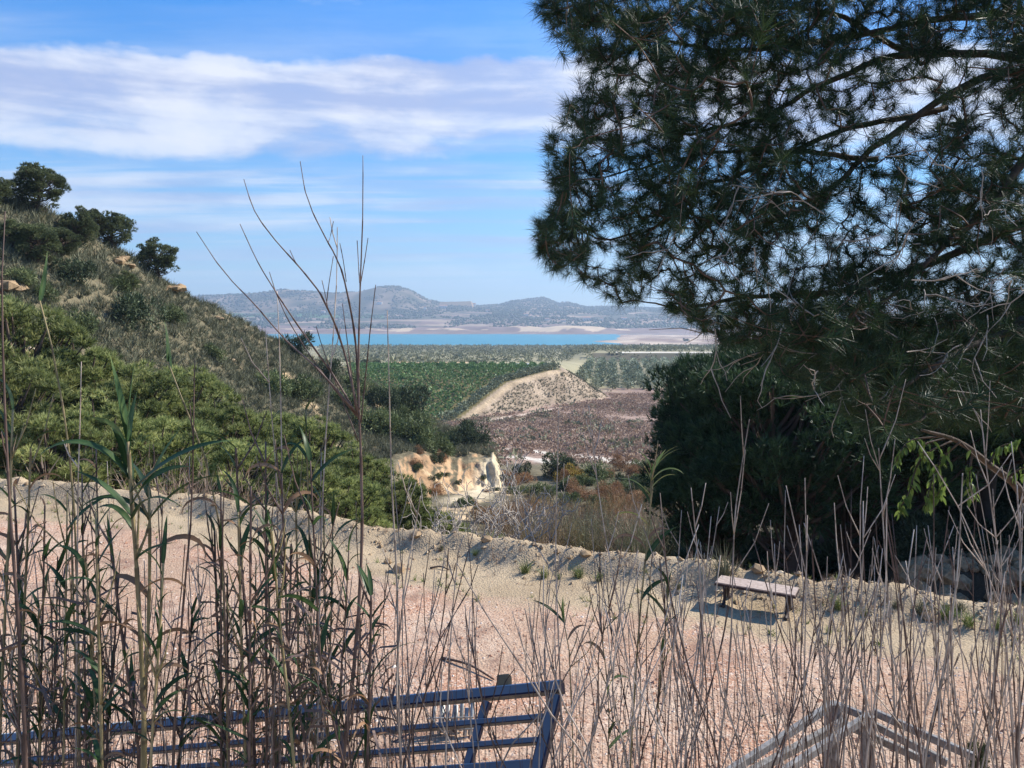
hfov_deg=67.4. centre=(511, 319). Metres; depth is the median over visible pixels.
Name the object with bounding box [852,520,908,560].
shaded bush
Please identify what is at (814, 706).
dry cane
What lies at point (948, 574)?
rock bank
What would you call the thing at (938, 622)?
dry cane
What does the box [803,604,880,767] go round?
dry cane
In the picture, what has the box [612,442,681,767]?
leafy cane
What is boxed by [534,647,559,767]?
dry cane
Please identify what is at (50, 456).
pine tree
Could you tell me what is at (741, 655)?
dry cane
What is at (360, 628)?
dry cane
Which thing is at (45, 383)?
pine tree
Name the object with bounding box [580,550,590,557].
stone
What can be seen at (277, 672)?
dry cane
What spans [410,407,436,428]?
hillside bush
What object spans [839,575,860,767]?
dry cane
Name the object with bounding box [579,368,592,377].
olive tree
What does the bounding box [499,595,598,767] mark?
dry cane
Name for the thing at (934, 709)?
dry cane
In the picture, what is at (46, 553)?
leafy cane
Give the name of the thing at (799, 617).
dry cane
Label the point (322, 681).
dry cane
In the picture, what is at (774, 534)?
shaded bush
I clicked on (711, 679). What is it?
dry cane
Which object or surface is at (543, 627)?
dry cane
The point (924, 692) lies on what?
dry cane
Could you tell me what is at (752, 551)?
shaded bush
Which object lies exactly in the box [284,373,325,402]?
hillside bush
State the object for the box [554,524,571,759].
dry cane
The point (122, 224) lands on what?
pine tree
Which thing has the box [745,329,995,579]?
pine tree
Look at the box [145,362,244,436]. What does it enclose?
pine tree
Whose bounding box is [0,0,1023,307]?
sky
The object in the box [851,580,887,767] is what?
dry cane
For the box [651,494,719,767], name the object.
dry cane
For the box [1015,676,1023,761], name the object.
dry cane
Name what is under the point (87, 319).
hillside bush
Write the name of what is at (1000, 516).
shaded bush
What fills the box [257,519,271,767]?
dry cane
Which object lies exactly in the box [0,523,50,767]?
leafy cane
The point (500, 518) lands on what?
dry thicket
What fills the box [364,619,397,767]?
dry cane
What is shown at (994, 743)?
dry cane
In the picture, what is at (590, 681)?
dry cane
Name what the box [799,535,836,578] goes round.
shaded bush
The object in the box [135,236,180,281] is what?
pine tree
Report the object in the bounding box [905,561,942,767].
dry cane
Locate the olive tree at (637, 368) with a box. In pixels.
[631,367,643,372]
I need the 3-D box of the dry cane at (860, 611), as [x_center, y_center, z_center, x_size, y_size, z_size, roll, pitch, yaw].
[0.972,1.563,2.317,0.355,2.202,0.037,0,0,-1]
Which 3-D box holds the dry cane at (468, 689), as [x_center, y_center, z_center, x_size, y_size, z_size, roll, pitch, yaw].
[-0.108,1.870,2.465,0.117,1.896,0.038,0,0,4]
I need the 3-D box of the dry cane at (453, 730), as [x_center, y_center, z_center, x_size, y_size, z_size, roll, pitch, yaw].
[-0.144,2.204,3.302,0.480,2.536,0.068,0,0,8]
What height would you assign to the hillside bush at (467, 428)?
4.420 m
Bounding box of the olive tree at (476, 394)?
[471,391,480,400]
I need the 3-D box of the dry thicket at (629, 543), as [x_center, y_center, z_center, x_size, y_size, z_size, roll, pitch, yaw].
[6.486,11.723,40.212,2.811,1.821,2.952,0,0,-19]
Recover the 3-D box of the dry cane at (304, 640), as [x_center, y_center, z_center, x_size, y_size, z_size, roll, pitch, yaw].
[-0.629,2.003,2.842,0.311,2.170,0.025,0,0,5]
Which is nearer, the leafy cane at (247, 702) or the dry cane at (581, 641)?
the leafy cane at (247, 702)
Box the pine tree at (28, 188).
[6,161,71,210]
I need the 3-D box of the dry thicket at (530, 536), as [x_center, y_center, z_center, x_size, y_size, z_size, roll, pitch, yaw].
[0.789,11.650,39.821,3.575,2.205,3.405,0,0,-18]
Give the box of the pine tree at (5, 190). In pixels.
[0,177,16,203]
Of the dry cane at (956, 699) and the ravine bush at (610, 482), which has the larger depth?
the ravine bush at (610, 482)
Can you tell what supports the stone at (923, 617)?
on the gravel terrace
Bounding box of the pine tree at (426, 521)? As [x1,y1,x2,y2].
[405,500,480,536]
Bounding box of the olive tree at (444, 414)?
[438,411,449,421]
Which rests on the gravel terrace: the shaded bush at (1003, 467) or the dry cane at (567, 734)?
the dry cane at (567, 734)
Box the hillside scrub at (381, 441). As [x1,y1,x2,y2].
[0,193,501,466]
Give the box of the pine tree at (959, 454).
[844,361,1023,532]
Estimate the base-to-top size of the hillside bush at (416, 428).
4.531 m
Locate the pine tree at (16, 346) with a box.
[0,299,111,419]
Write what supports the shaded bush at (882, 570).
on the hillside and valley
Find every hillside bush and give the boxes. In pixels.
[0,266,38,286]
[27,280,60,301]
[51,256,97,285]
[62,306,99,335]
[106,275,132,292]
[109,289,168,330]
[159,302,188,323]
[202,341,227,361]
[253,368,295,396]
[276,330,314,356]
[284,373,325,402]
[310,358,343,378]
[327,387,366,409]
[339,367,375,396]
[349,406,391,434]
[364,385,403,412]
[372,383,413,407]
[373,410,405,438]
[379,404,415,425]
[385,381,431,414]
[391,413,443,443]
[406,426,439,453]
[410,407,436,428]
[430,433,457,456]
[439,429,462,445]
[445,424,468,443]
[456,417,491,445]
[471,431,490,445]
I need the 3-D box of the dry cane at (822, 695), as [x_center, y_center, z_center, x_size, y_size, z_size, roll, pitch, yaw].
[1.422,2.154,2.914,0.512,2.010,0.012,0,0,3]
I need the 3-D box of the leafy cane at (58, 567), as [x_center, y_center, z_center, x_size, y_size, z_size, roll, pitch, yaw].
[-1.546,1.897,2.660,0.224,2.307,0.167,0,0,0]
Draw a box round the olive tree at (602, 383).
[593,378,605,387]
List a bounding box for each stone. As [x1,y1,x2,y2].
[392,563,404,573]
[411,531,420,538]
[480,535,492,542]
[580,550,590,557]
[751,563,765,573]
[921,611,934,621]
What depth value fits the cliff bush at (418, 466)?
75.00 m
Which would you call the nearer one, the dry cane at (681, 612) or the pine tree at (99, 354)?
the dry cane at (681, 612)
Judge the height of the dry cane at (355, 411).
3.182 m
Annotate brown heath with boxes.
[444,401,656,461]
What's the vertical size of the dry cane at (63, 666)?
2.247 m
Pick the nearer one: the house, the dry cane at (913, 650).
the dry cane at (913, 650)
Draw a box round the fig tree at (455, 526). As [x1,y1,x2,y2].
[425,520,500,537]
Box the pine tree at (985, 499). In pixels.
[919,323,1023,529]
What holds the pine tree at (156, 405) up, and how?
on the hillside and valley
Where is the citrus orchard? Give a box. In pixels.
[345,360,544,417]
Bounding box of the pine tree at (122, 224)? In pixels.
[96,210,137,249]
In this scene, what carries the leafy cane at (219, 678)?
on the gravel terrace
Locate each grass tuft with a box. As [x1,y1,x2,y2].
[470,547,479,555]
[515,554,536,574]
[532,560,551,578]
[568,560,587,579]
[593,567,605,580]
[673,581,683,589]
[819,592,850,610]
[887,597,902,608]
[907,592,939,615]
[929,598,958,622]
[954,595,970,611]
[954,607,983,627]
[991,613,1009,630]
[1009,609,1023,624]
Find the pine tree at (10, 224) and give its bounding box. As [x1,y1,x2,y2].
[0,218,30,246]
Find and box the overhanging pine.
[522,0,1023,457]
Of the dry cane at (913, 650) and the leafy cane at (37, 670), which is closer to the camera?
the leafy cane at (37, 670)
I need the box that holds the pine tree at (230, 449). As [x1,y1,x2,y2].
[191,433,302,506]
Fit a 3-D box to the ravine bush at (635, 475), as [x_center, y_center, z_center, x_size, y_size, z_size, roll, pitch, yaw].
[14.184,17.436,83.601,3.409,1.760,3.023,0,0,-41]
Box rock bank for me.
[893,544,1023,605]
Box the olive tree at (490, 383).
[487,382,496,389]
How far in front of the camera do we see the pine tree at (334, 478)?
27.39 m
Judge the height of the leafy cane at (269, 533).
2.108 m
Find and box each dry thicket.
[475,504,522,536]
[484,487,539,527]
[485,494,563,535]
[485,510,515,530]
[491,504,593,547]
[492,492,546,528]
[496,520,530,537]
[497,481,564,516]
[505,510,571,545]
[508,528,551,543]
[514,495,567,516]
[519,504,599,547]
[522,497,587,533]
[523,493,586,522]
[526,498,613,539]
[538,513,604,549]
[543,512,616,551]
[550,495,623,547]
[551,494,622,543]
[557,520,598,546]
[560,493,620,519]
[577,499,616,522]
[578,531,613,551]
[579,510,635,539]
[580,500,635,532]
[582,503,677,555]
[584,486,643,513]
[585,520,634,551]
[588,482,645,517]
[588,510,641,535]
[589,495,628,529]
[597,505,678,555]
[597,522,627,549]
[609,532,642,552]
[611,499,664,525]
[617,510,687,556]
[618,497,666,545]
[625,487,676,513]
[627,499,677,527]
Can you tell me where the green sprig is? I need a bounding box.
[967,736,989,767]
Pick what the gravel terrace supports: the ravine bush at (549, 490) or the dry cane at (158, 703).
the dry cane at (158, 703)
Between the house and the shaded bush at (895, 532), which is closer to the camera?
the shaded bush at (895, 532)
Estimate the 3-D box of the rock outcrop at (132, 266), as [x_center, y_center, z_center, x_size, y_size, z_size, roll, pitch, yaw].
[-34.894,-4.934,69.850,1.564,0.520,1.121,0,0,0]
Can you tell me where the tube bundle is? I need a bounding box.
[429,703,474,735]
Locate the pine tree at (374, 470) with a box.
[301,441,427,519]
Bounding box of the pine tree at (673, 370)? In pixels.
[640,331,813,568]
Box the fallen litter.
[9,510,1023,767]
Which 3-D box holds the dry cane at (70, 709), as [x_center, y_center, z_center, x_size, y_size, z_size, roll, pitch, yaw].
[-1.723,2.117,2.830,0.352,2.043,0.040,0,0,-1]
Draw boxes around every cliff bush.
[410,457,424,465]
[411,462,423,470]
[415,445,424,454]
[428,474,437,480]
[430,451,444,463]
[436,472,444,477]
[457,497,470,505]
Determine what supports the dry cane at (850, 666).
on the gravel terrace
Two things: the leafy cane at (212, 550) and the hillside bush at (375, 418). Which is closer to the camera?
the leafy cane at (212, 550)
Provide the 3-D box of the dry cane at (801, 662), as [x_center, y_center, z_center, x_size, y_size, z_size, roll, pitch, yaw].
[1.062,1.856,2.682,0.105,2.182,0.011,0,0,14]
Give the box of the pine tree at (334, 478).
[244,447,381,519]
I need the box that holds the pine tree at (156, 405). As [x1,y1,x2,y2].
[84,363,204,468]
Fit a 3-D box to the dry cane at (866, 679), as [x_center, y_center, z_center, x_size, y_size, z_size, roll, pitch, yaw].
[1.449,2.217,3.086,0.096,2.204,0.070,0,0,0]
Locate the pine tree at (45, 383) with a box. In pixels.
[0,356,78,476]
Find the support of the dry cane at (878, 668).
on the gravel terrace
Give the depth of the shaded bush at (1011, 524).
21.66 m
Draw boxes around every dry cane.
[0,211,27,767]
[0,570,20,743]
[0,586,6,767]
[0,629,22,767]
[6,553,36,767]
[8,527,36,751]
[9,536,37,767]
[12,601,45,767]
[15,498,26,737]
[26,600,44,726]
[30,519,58,767]
[43,544,52,766]
[45,536,80,740]
[46,575,55,726]
[47,630,74,750]
[51,490,72,761]
[54,644,87,767]
[59,593,93,764]
[62,362,96,767]
[80,635,115,767]
[88,484,125,765]
[105,612,111,738]
[107,461,114,728]
[109,538,156,767]
[131,561,153,767]
[147,544,185,767]
[153,443,164,767]
[156,611,176,767]
[171,358,194,767]
[180,564,207,767]
[186,456,212,767]
[192,543,222,767]
[197,161,375,767]
[209,573,225,767]
[219,593,236,767]
[221,511,242,767]
[222,607,253,764]
[241,333,293,767]
[252,509,274,765]
[252,536,298,760]
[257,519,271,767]
[258,598,300,731]
[268,604,306,754]
[270,291,286,767]
[279,611,286,757]
[284,534,316,766]
[288,590,324,767]
[297,592,333,767]
[299,546,328,767]
[300,568,333,767]
[300,659,326,763]
[302,562,345,767]
[303,620,350,744]
[304,453,321,764]
[315,448,337,718]
[317,218,340,767]
[333,587,390,767]
[344,579,351,760]
[344,581,388,767]
[352,514,366,761]
[355,626,378,767]
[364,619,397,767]
[370,611,399,765]
[372,589,411,767]
[380,569,423,762]
[382,310,400,767]
[383,553,408,767]
[387,462,420,767]
[388,552,444,760]
[393,471,409,765]
[394,548,413,751]
[402,548,455,767]
[403,565,477,767]
[404,570,434,767]
[405,593,422,767]
[410,577,442,765]
[416,520,463,767]
[419,532,473,767]
[423,538,463,758]
[424,614,451,765]
[439,638,461,767]
[449,607,479,767]
[457,563,587,767]
[460,609,474,767]
[465,612,497,767]
[466,515,476,762]
[472,598,500,760]
[487,645,514,767]
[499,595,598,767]
[512,611,553,767]
[520,635,552,760]
[524,411,563,767]
[524,598,550,767]
[526,566,542,758]
[528,603,557,767]
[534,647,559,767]
[537,589,555,767]
[539,565,593,767]
[542,619,563,748]
[545,559,555,755]
[550,601,569,764]
[551,560,605,767]
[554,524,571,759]
[559,667,602,767]
[560,669,584,767]
[569,615,594,738]
[577,627,599,767]
[583,408,641,767]
[585,612,625,767]
[587,536,622,767]
[587,552,626,766]
[587,562,640,767]
[591,519,618,767]
[596,551,634,759]
[599,579,627,765]
[603,606,675,767]
[605,550,638,767]
[611,578,643,767]
[623,613,652,760]
[627,642,666,767]
[628,476,682,767]
[632,568,667,751]
[634,524,698,767]
[640,559,668,765]
[646,534,654,767]
[647,599,703,767]
[650,575,682,767]
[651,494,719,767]
[653,600,665,767]
[660,506,681,767]
[660,526,687,767]
[663,588,699,767]
[666,621,686,767]
[670,597,709,767]
[674,539,698,767]
[676,554,733,767]
[677,548,711,765]
[680,483,705,767]
[680,512,710,767]
[680,584,713,767]
[685,596,730,767]
[688,567,731,767]
[689,624,702,745]
[691,502,727,749]
[693,564,706,767]
[695,585,724,767]
[696,547,715,767]
[696,580,707,767]
[700,542,742,767]
[713,556,746,767]
[717,396,768,767]
[722,629,742,767]
[733,576,751,767]
[733,585,762,767]
[740,595,762,767]
[746,608,807,767]
[750,594,784,767]
[753,539,821,767]
[763,598,812,767]
[767,551,795,767]
[767,579,807,763]
[768,520,779,767]
[770,540,832,767]
[778,530,801,766]
[780,524,803,767]
[781,619,796,767]
[784,490,824,759]
[786,486,825,766]
[787,526,838,749]
[792,629,842,767]
[800,538,808,767]
[800,621,838,767]
[802,488,819,767]
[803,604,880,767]
[804,523,852,767]
[804,619,821,767]
[812,588,850,767]
[816,617,839,767]
[817,607,860,767]
[818,624,853,767]
[822,559,841,767]
[825,529,870,764]
[825,574,878,767]
[827,475,894,767]
[834,503,847,767]
[837,456,879,767]
[837,545,855,767]
[839,525,861,767]
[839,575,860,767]
[840,564,851,767]
[845,490,875,763]
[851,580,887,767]
[853,560,874,764]
[858,529,913,767]
[861,537,884,767]
[861,595,880,767]
[862,515,911,767]
[863,604,915,751]
[864,379,913,767]
[865,498,889,767]
[869,521,889,767]
[871,548,882,767]
[876,597,936,767]
[878,512,932,767]
[882,502,899,767]
[888,532,920,767]
[891,514,924,756]
[892,648,919,767]
[895,526,966,763]
[895,554,932,767]
[899,537,926,767]
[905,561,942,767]
[910,597,925,763]
[911,525,953,763]
[913,525,916,767]
[918,442,1023,666]
[922,597,959,767]
[923,473,962,767]
[924,529,960,767]
[925,600,950,767]
[929,586,952,767]
[931,474,940,767]
[938,506,958,745]
[938,527,991,766]
[939,549,961,735]
[940,605,979,767]
[947,528,963,767]
[948,473,992,765]
[948,611,955,767]
[950,585,964,767]
[952,527,979,767]
[966,482,990,767]
[967,386,1023,767]
[969,593,1012,767]
[970,572,994,767]
[971,593,995,767]
[973,540,997,767]
[975,474,1013,731]
[976,575,1002,767]
[981,468,1023,767]
[981,571,1004,767]
[984,543,1014,756]
[985,551,1002,758]
[988,616,1011,767]
[989,530,1005,767]
[992,570,1022,767]
[1000,605,1023,767]
[1006,535,1021,767]
[1009,442,1023,767]
[1013,567,1023,735]
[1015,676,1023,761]
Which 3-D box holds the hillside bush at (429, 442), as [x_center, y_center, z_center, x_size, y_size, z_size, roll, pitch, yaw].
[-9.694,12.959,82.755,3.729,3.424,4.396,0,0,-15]
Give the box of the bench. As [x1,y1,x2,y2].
[714,575,799,620]
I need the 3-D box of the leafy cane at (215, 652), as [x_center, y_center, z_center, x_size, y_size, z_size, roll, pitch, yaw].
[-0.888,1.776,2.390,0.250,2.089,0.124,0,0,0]
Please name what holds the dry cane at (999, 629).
on the gravel terrace
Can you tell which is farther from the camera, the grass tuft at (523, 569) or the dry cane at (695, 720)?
the grass tuft at (523, 569)
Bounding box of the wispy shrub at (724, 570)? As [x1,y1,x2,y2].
[699,542,747,576]
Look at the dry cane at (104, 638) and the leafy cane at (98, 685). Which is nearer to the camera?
the leafy cane at (98, 685)
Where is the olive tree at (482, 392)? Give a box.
[474,389,485,396]
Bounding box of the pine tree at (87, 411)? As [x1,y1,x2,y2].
[0,386,210,492]
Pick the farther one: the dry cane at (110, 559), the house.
the house
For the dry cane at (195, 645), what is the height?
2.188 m
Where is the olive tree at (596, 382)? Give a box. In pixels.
[590,379,600,387]
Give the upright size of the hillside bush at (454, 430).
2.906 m
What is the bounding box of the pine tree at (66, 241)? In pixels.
[46,227,84,255]
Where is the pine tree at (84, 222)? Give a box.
[57,205,100,246]
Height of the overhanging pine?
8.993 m
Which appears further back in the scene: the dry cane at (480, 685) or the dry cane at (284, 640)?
the dry cane at (284, 640)
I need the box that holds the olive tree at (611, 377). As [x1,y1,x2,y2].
[605,373,616,382]
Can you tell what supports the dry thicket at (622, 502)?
on the hillside and valley
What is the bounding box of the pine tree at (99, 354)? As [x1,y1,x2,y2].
[30,334,191,418]
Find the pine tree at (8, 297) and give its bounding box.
[0,294,48,363]
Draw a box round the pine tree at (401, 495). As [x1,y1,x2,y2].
[372,476,437,531]
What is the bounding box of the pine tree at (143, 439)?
[112,414,224,494]
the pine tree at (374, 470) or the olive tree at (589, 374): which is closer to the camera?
the pine tree at (374, 470)
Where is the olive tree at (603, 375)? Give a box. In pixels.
[596,371,605,378]
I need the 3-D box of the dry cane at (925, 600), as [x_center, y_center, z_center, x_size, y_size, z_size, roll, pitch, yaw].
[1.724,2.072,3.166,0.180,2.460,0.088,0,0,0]
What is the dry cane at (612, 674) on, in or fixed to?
on the gravel terrace
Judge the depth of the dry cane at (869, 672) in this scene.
3.27 m
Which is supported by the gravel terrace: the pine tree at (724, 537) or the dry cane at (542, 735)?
the dry cane at (542, 735)
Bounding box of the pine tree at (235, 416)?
[178,387,312,489]
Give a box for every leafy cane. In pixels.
[0,379,53,762]
[0,394,59,767]
[0,477,65,767]
[0,497,89,767]
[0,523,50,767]
[6,570,79,767]
[14,477,101,767]
[36,493,131,767]
[37,547,104,767]
[38,542,126,767]
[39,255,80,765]
[39,354,234,767]
[45,517,108,762]
[49,457,110,765]
[67,433,134,764]
[80,429,234,767]
[80,488,166,767]
[90,547,150,767]
[128,517,195,767]
[148,591,229,767]
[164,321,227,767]
[180,471,243,766]
[189,501,236,767]
[191,557,259,767]
[193,456,292,767]
[200,411,283,767]
[214,470,292,767]
[232,545,287,758]
[235,397,292,767]
[235,486,307,767]
[244,502,319,767]
[245,436,344,767]
[257,449,322,767]
[267,517,327,767]
[273,395,357,767]
[276,426,382,767]
[289,491,364,766]
[295,548,339,767]
[296,516,374,767]
[299,478,361,767]
[342,563,416,767]
[533,585,597,766]
[583,605,636,767]
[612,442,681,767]
[643,566,679,767]
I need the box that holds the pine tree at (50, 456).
[0,410,123,488]
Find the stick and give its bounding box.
[443,657,494,679]
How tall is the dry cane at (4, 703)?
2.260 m
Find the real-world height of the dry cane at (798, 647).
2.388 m
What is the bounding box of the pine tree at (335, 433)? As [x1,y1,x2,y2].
[275,414,364,488]
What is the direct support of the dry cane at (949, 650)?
on the gravel terrace
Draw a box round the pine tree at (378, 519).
[314,474,397,527]
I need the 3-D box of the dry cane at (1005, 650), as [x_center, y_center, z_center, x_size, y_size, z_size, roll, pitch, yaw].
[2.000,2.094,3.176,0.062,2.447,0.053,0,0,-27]
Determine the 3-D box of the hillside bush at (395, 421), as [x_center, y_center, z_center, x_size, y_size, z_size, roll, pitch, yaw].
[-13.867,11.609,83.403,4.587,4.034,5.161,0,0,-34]
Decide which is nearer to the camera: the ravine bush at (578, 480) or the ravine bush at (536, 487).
the ravine bush at (536, 487)
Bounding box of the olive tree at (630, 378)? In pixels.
[624,376,637,387]
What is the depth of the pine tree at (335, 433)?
35.58 m
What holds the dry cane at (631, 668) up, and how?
on the gravel terrace
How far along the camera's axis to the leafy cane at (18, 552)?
2.63 m
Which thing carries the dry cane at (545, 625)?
on the gravel terrace
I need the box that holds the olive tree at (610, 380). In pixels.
[606,378,618,388]
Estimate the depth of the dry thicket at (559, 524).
43.79 m
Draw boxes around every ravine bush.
[428,484,446,494]
[451,497,475,507]
[466,505,499,522]
[504,475,522,485]
[506,485,528,494]
[509,471,537,482]
[510,461,531,474]
[526,481,559,496]
[531,488,553,501]
[540,449,577,478]
[552,462,588,481]
[554,475,577,490]
[557,491,583,504]
[558,468,574,482]
[560,477,584,488]
[565,476,578,493]
[565,485,592,497]
[574,473,598,485]
[578,489,601,500]
[580,458,614,479]
[585,494,605,503]
[593,480,609,494]
[595,479,625,492]
[598,483,626,500]
[606,467,615,476]
[607,453,632,470]
[611,481,625,494]
[612,489,652,505]
[614,472,644,485]
[618,479,632,490]
[621,463,649,477]
[625,481,642,493]
[630,458,653,468]
[630,473,654,480]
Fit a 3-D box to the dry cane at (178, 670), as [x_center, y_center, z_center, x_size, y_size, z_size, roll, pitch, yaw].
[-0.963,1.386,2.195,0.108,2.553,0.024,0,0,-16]
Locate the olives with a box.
[586,356,677,365]
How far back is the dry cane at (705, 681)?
2.13 m
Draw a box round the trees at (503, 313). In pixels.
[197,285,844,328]
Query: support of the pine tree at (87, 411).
on the hillside and valley
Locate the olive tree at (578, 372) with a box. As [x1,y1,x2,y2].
[575,370,585,377]
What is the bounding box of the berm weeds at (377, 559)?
[5,479,1023,658]
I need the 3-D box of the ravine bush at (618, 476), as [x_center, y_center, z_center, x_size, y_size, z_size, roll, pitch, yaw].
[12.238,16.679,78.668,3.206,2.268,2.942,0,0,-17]
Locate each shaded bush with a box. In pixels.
[660,524,706,555]
[668,544,764,569]
[702,547,804,576]
[723,530,829,581]
[770,529,837,569]
[772,517,820,543]
[799,532,897,582]
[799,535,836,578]
[814,551,884,581]
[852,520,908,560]
[880,457,1022,538]
[885,528,912,561]
[887,507,981,567]
[887,535,920,560]
[905,533,966,557]
[912,478,1015,524]
[939,518,968,551]
[943,520,985,537]
[961,517,1023,544]
[962,527,1016,557]
[973,510,1016,530]
[979,459,1023,484]
[986,537,1023,556]
[999,464,1018,488]
[999,480,1023,513]
[1003,505,1023,545]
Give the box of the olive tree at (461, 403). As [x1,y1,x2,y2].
[457,401,468,410]
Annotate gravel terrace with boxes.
[0,477,1023,767]
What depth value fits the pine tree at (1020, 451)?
21.91 m
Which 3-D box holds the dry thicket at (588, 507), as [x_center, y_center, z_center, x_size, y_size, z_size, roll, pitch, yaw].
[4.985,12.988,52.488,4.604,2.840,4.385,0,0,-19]
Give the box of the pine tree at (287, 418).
[239,408,312,460]
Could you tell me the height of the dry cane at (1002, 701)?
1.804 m
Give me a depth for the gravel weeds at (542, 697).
10.39 m
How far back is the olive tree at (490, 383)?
227.39 m
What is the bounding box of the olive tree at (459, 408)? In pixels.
[454,406,463,414]
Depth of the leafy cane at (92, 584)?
2.65 m
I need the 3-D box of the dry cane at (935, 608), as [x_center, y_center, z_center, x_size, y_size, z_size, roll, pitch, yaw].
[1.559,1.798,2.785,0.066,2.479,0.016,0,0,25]
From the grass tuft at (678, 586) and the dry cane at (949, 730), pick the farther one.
the grass tuft at (678, 586)
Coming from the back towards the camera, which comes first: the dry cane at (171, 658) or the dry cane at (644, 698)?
the dry cane at (171, 658)
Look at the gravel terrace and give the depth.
12.52 m
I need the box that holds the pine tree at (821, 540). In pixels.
[751,320,883,570]
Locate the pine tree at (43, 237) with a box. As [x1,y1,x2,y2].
[4,222,63,263]
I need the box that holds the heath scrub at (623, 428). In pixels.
[440,391,675,464]
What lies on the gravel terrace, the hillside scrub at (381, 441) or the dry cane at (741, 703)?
the dry cane at (741, 703)
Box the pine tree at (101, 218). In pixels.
[88,208,114,231]
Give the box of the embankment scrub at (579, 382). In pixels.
[462,370,611,422]
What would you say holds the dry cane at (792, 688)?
on the gravel terrace
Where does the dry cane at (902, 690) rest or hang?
on the gravel terrace
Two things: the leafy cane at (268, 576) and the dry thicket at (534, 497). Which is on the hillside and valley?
the dry thicket at (534, 497)
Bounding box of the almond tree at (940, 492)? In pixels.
[892,429,1023,519]
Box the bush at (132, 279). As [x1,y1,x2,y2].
[111,270,143,292]
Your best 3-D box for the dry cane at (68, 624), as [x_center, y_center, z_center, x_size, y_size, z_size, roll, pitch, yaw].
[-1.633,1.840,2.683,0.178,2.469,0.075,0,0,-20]
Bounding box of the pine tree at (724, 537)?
[638,408,783,560]
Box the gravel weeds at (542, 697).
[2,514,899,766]
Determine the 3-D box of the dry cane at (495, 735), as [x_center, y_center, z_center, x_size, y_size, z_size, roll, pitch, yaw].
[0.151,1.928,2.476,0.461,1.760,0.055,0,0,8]
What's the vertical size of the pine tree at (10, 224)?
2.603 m
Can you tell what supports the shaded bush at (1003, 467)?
on the hillside and valley
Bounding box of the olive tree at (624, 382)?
[621,379,634,388]
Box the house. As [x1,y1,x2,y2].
[583,316,590,320]
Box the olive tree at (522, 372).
[516,368,524,376]
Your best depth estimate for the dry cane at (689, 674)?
3.49 m
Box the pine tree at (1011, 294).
[999,284,1023,316]
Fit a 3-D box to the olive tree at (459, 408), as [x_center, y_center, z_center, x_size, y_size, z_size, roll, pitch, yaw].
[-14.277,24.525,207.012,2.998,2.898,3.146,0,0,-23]
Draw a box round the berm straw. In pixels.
[15,476,1022,654]
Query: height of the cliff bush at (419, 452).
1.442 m
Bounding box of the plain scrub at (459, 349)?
[317,343,720,365]
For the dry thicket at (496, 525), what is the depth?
48.52 m
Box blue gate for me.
[1,674,564,767]
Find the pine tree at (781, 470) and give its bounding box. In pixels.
[649,339,922,574]
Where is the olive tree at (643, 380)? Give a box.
[638,378,651,389]
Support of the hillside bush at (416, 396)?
on the hillside and valley
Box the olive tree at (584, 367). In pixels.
[579,365,589,370]
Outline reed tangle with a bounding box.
[0,567,1022,767]
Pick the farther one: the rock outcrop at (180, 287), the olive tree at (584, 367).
the olive tree at (584, 367)
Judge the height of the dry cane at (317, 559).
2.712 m
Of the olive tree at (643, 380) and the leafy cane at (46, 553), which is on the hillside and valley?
the olive tree at (643, 380)
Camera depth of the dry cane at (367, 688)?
2.45 m
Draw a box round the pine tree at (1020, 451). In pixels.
[952,315,1023,463]
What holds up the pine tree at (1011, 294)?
on the hillside and valley
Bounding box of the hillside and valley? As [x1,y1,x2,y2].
[0,201,1023,601]
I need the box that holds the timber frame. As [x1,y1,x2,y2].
[726,700,972,767]
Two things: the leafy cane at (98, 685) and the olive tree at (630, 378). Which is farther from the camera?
the olive tree at (630, 378)
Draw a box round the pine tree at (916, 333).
[857,311,966,520]
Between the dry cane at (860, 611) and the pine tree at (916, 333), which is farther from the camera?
the pine tree at (916, 333)
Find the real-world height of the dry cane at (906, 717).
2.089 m
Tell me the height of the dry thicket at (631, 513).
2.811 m
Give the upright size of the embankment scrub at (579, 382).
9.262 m
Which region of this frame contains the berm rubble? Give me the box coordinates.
[3,476,1023,648]
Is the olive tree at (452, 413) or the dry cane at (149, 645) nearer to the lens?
the dry cane at (149, 645)
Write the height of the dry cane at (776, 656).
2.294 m
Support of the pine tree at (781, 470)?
on the hillside and valley
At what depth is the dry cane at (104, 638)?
2.87 m
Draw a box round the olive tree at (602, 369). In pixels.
[593,368,605,375]
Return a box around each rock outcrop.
[0,280,29,291]
[113,255,129,264]
[124,263,135,268]
[166,283,186,291]
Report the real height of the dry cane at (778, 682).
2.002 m
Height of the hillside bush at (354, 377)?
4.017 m
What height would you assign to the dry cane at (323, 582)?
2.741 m
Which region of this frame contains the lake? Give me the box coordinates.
[267,334,620,345]
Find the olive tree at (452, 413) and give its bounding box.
[443,410,455,420]
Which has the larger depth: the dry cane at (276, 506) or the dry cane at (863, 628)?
the dry cane at (863, 628)
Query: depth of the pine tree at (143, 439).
27.18 m

